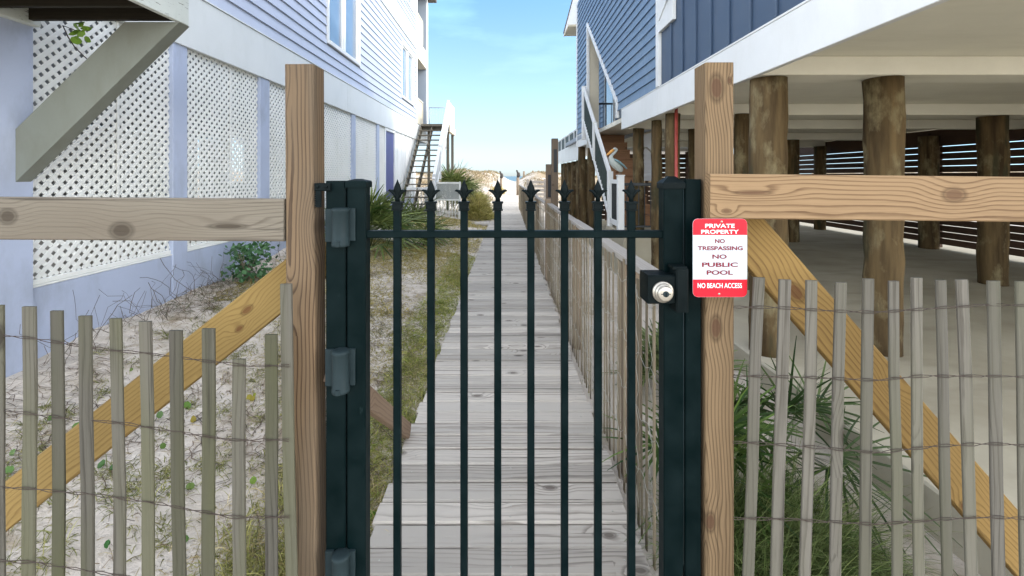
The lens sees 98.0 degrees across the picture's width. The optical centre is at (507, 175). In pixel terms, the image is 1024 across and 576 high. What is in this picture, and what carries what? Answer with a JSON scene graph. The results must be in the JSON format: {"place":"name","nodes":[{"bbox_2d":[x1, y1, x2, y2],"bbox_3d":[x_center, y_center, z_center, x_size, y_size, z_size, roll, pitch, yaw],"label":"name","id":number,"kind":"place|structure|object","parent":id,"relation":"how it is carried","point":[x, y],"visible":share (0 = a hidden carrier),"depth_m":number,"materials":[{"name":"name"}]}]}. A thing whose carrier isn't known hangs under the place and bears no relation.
{"place":"outdoors","nodes":[
{"label":"outdoors","id":0,"kind":"place"},
{"bbox_2d":[471,220,489,225],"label":"side path","id":1,"kind":"structure","parent":0,"point":[484,223],"depth_m":15.70,"materials":[{"name":"grey wood"}]},
{"bbox_2d":[406,187,427,215],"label":"gate","id":2,"kind":"structure","parent":1,"relation":"on","point":[415,188],"depth_m":15.88,"materials":[{"name":"white paint"}]},
{"bbox_2d":[436,182,460,219],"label":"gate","id":3,"kind":"structure","parent":1,"relation":"on","point":[447,187],"depth_m":15.89,"materials":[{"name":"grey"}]},
{"bbox_2d":[504,176,522,180],"bbox_3d":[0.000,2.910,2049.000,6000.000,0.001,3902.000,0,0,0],"label":"sea","id":4,"kind":"structure","parent":0,"point":[511,178],"depth_m":863.20,"materials":[{"name":"teal liquid"}]},
{"bbox_2d":[5,169,1023,575],"bbox_3d":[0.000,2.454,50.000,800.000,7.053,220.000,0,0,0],"label":"sand ground","id":5,"kind":"structure","parent":0,"point":[417,289],"depth_m":3.05,"materials":[{"name":"beige sand"}]},
{"bbox_2d":[0,283,297,575],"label":"sand fence","id":6,"kind":"object","parent":5,"relation":"on","point":[86,420],"visible":1,"depth_m":1.33,"materials":[{"name":"wood"}]},
{"bbox_2d":[5,367,375,548],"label":"pennywort leaves","id":7,"kind":"object","parent":5,"relation":"on","point":[189,486],"visible":0.66,"depth_m":2.46,"materials":[{"name":"green plant"}]},
{"bbox_2d":[0,64,410,575],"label":"timber fence","id":8,"kind":"object","parent":5,"relation":"on","point":[294,219],"visible":0.71,"depth_m":1.40,"materials":[{"name":"brown wood"}]},
{"bbox_2d":[314,176,700,575],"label":"metal gate","id":9,"kind":"structure","parent":8,"relation":"attached to","point":[667,286],"depth_m":1.41,"materials":[{"name":"metal"}]},
{"bbox_2d":[0,0,436,376],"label":"beach house","id":10,"kind":"structure","parent":5,"relation":"on","point":[178,79],"depth_m":5.09,"materials":[{"name":"purple paint"}]},
{"bbox_2d":[62,22,92,58],"bbox_3d":[-3.265,-1.035,3.380,0.227,0.272,0.154,0,0,42],"label":"hanging sprig","id":11,"kind":"object","parent":10,"relation":"hanging from","point":[78,32],"visible":0.98,"depth_m":3.36,"materials":[{"name":"green plant"}]},
{"bbox_2d":[19,242,285,369],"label":"wall vines","id":12,"kind":"object","parent":10,"relation":"attached to","point":[221,281],"depth_m":4.57,"materials":[{"name":"plant"}]},
{"bbox_2d":[326,0,360,66],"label":"window","id":13,"kind":"structure","parent":10,"relation":"in","point":[343,18],"depth_m":10.38,"materials":[{"name":"glass"}]},
{"bbox_2d":[382,127,395,200],"bbox_3d":[-3.845,-0.230,14.455,0.150,2.580,1.280,0,0,0],"label":"door","id":14,"kind":"structure","parent":10,"relation":"in","point":[389,138],"depth_m":14.47,"materials":[{"name":"purple paint"}]},
{"bbox_2d":[401,41,413,105],"bbox_3d":[-3.817,-3.825,16.915,0.165,2.021,2.040,0,0,0],"label":"window","id":15,"kind":"structure","parent":10,"relation":"in","point":[407,58],"depth_m":16.86,"materials":[{"name":"white glass"}]},
{"bbox_2d":[406,0,413,13],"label":"window","id":16,"kind":"structure","parent":10,"relation":"in","point":[410,3],"depth_m":17.64,"materials":[{"name":"white glass"}]},
{"bbox_2d":[5,249,471,575],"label":"vine litter","id":17,"kind":"object","parent":5,"relation":"on","point":[197,417],"visible":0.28,"depth_m":3.00,"materials":[{"name":"green plant"}]},
{"bbox_2d":[218,241,284,282],"bbox_3d":[-3.429,1.151,5.946,0.749,0.557,0.985,0,0,12],"label":"bush","id":18,"kind":"object","parent":5,"relation":"on","point":[247,254],"visible":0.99,"depth_m":5.84,"materials":[{"name":"green plant"}]},
{"bbox_2d":[5,203,653,575],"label":"ground cover","id":19,"kind":"object","parent":5,"relation":"on","point":[374,488],"visible":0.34,"depth_m":3.30,"materials":[{"name":"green plant"}]},
{"bbox_2d":[325,177,439,260],"bbox_3d":[-2.616,1.032,9.064,2.570,2.052,2.999,0,0,-44],"label":"palmetto","id":20,"kind":"object","parent":5,"relation":"on","point":[380,214],"visible":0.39,"depth_m":8.68,"materials":[{"name":"green plant"}]},
{"bbox_2d":[371,192,456,248],"bbox_3d":[-2.251,1.112,10.400,2.731,1.798,2.416,0,0,33],"label":"palmetto","id":21,"kind":"object","parent":5,"relation":"on","point":[437,225],"visible":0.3,"depth_m":10.14,"materials":[{"name":"green plant"}]},
{"bbox_2d":[401,100,455,216],"bbox_3d":[-3.080,-0.698,17.758,1.280,5.115,6.483,0,0,0],"label":"outdoor stair","id":22,"kind":"object","parent":5,"relation":"on","point":[446,128],"visible":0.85,"depth_m":17.89,"materials":[{"name":"white paint"}]},
{"bbox_2d":[418,162,493,214],"bbox_3d":[-2.086,0.405,17.556,3.060,2.175,2.894,0,0,-28],"label":"palmetto","id":23,"kind":"object","parent":5,"relation":"on","point":[449,176],"visible":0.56,"depth_m":17.42,"materials":[{"name":"green plant"}]},
{"bbox_2d":[442,179,490,212],"bbox_3d":[-1.445,0.888,18.667,2.415,1.658,1.919,0,0,39],"label":"palmetto","id":24,"kind":"object","parent":5,"relation":"on","point":[476,189],"visible":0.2,"depth_m":18.55,"materials":[{"name":"green plant"}]},
{"bbox_2d":[467,191,493,220],"bbox_3d":[-1.149,1.105,17.196,1.778,1.242,2.485,0,0,0],"label":"dry bush","id":25,"kind":"object","parent":5,"relation":"on","point":[479,208],"visible":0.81,"depth_m":16.74,"materials":[{"name":"green plant"}]},
{"bbox_2d":[499,171,503,189],"bbox_3d":[-0.424,0.448,33.999,0.284,1.673,0.281,0,0,-44],"label":"carved post","id":26,"kind":"object","parent":5,"relation":"on","point":[501,179],"visible":0.9,"depth_m":33.90,"materials":[{"name":"wood"}]},
{"bbox_2d":[370,201,651,575],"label":"boardwalk","id":27,"kind":"structure","parent":5,"relation":"on","point":[513,440],"depth_m":2.62,"materials":[{"name":"grey wood"}]},
{"bbox_2d":[516,170,519,194],"bbox_3d":[0.836,0.525,33.001,0.284,1.963,0.281,0,0,44],"label":"carved post","id":28,"kind":"object","parent":5,"relation":"on","point":[517,183],"visible":0.91,"depth_m":32.90,"materials":[{"name":"wood"}]},
{"bbox_2d":[416,167,649,201],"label":"dune grass","id":29,"kind":"structure","parent":5,"relation":"on","point":[492,172],"depth_m":38.81,"materials":[{"name":"green plant"}]},
{"bbox_2d":[526,179,545,211],"bbox_3d":[1.425,0.960,21.865,0.950,1.600,0.130,0,0,0],"label":"board fence","id":30,"kind":"object","parent":5,"relation":"on","point":[541,190],"visible":0.6,"depth_m":21.80,"materials":[{"name":"wood"}]},
{"bbox_2d":[546,164,550,198],"bbox_3d":[1.272,0.701,13.595,0.179,2.119,0.189,0,0,0],"label":"timber post","id":31,"kind":"object","parent":5,"relation":"on","point":[548,181],"visible":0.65,"depth_m":13.51,"materials":[{"name":"wood"}]},
{"bbox_2d":[551,138,557,229],"bbox_3d":[1.409,0.326,13.195,0.190,2.868,0.200,0,0,0],"label":"timber post","id":32,"kind":"object","parent":5,"relation":"on","point":[554,169],"visible":0.83,"depth_m":13.11,"materials":[{"name":"brown wood"}]},
{"bbox_2d":[519,184,658,570],"bbox_3d":[0.683,1.170,12.773,0.164,1.580,22.545,0,0,0],"label":"sand fence","id":33,"kind":"object","parent":5,"relation":"on","point":[618,251],"visible":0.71,"depth_m":2.72,"materials":[{"name":"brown wood"}]},
{"bbox_2d":[558,129,687,224],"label":"raised deck","id":34,"kind":"structure","parent":5,"relation":"on","point":[569,172],"depth_m":15.99,"materials":[{"name":"white paint"}]},
{"bbox_2d":[606,225,650,274],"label":"stair plinth","id":35,"kind":"structure","parent":5,"relation":"on","point":[643,248],"depth_m":7.35,"materials":[{"name":"concrete"}]},
{"bbox_2d":[582,86,649,225],"bbox_3d":[2.490,-0.680,10.575,1.120,3.280,4.130,0,0,0],"label":"entry stair","id":36,"kind":"object","parent":35,"relation":"on","point":[601,146],"visible":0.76,"depth_m":10.00,"materials":[{"name":"white paint"}]},
{"bbox_2d":[610,175,624,229],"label":"baluster gate","id":37,"kind":"structure","parent":35,"relation":"on","point":[616,203],"depth_m":7.78,"materials":[{"name":"white paint"}]},
{"bbox_2d":[606,148,626,174],"bbox_3d":[1.920,-0.260,7.787,0.325,0.481,0.191,0,0,34],"label":"pelican statue","id":38,"kind":"object","parent":37,"relation":"on","point":[616,164],"visible":1,"depth_m":7.76,"materials":[{"name":"white plastic"}]},
{"bbox_2d":[624,183,650,226],"bbox_3d":[2.337,0.510,7.800,0.583,0.780,0.040,0,0,0],"label":"balustrade","id":39,"kind":"object","parent":35,"relation":"on","point":[639,184],"visible":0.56,"depth_m":7.79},
{"bbox_2d":[602,318,748,391],"bbox_3d":[1.342,1.485,3.633,1.221,1.014,1.067,0,0,32],"label":"yucca plant","id":40,"kind":"object","parent":5,"relation":"on","point":[650,356],"visible":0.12,"depth_m":3.70,"materials":[{"name":"green plant"}]},
{"bbox_2d":[637,462,784,575],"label":"grass clump","id":41,"kind":"object","parent":5,"relation":"on","point":[734,541],"visible":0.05,"depth_m":1.99,"materials":[{"name":"green plant"}]},
{"bbox_2d":[602,358,874,574],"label":"palmetto","id":42,"kind":"object","parent":5,"relation":"on","point":[740,421],"visible":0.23,"depth_m":2.41,"materials":[{"name":"green plant"}]},
{"bbox_2d":[571,219,1023,575],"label":"concrete slab","id":43,"kind":"structure","parent":5,"relation":"on","point":[828,257],"depth_m":4.07,"materials":[{"name":"grey concrete"}]},
{"bbox_2d":[675,108,677,177],"bbox_3d":[2.281,0.269,6.000,0.056,2.542,0.056,0,0,0],"label":"drain pipe","id":44,"kind":"object","parent":43,"relation":"on","point":[676,142],"depth_m":5.98,"materials":[{"name":"red metal"}]},
{"bbox_2d":[563,0,1023,357],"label":"beach house","id":45,"kind":"structure","parent":43,"relation":"on","point":[879,87],"depth_m":5.26,"materials":[{"name":"white paint"}]},
{"bbox_2d":[606,79,612,124],"bbox_3d":[2.895,-2.340,12.525,0.030,2.200,0.910,0,0,0],"label":"recess window","id":46,"kind":"structure","parent":45,"relation":"in","point":[609,97],"depth_m":12.52,"materials":[{"name":"blue glass"}]},
{"bbox_2d":[644,133,650,180],"bbox_3d":[2.933,-0.390,9.200,0.055,0.980,0.600,0,0,0],"label":"white shutter","id":47,"kind":"object","parent":45,"relation":"attached to","point":[647,160],"visible":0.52,"depth_m":9.26,"materials":[{"name":"paint"}]},
{"bbox_2d":[642,416,964,575],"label":"grass clump","id":48,"kind":"object","parent":5,"relation":"on","point":[819,531],"visible":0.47,"depth_m":1.96,"materials":[{"name":"green plant"}]},
{"bbox_2d":[656,336,962,575],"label":"palmetto","id":49,"kind":"object","parent":5,"relation":"on","point":[825,408],"visible":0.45,"depth_m":2.48,"materials":[{"name":"green plant"}]},
{"bbox_2d":[694,62,1023,575],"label":"timber fence","id":50,"kind":"object","parent":5,"relation":"on","point":[754,201],"visible":0.77,"depth_m":1.40,"materials":[{"name":"brown wood"}]},
{"bbox_2d":[693,219,746,296],"bbox_3d":[0.647,0.249,1.352,0.165,0.238,0.004,0,0,0],"label":"warning sign","id":51,"kind":"object","parent":50,"relation":"attached to","point":[719,257],"visible":1,"depth_m":1.35,"materials":[{"name":"metal"}]},
{"bbox_2d":[788,516,960,575],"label":"grass clump","id":52,"kind":"object","parent":5,"relation":"on","point":[905,574],"visible":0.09,"depth_m":1.93,"materials":[{"name":"green plant"}]},
{"bbox_2d":[733,277,1023,575],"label":"sand fence","id":53,"kind":"object","parent":5,"relation":"on","point":[995,411],"visible":1,"depth_m":1.33,"materials":[{"name":"wood"}]},
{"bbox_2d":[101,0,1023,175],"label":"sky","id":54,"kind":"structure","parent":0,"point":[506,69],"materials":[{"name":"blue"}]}
]}

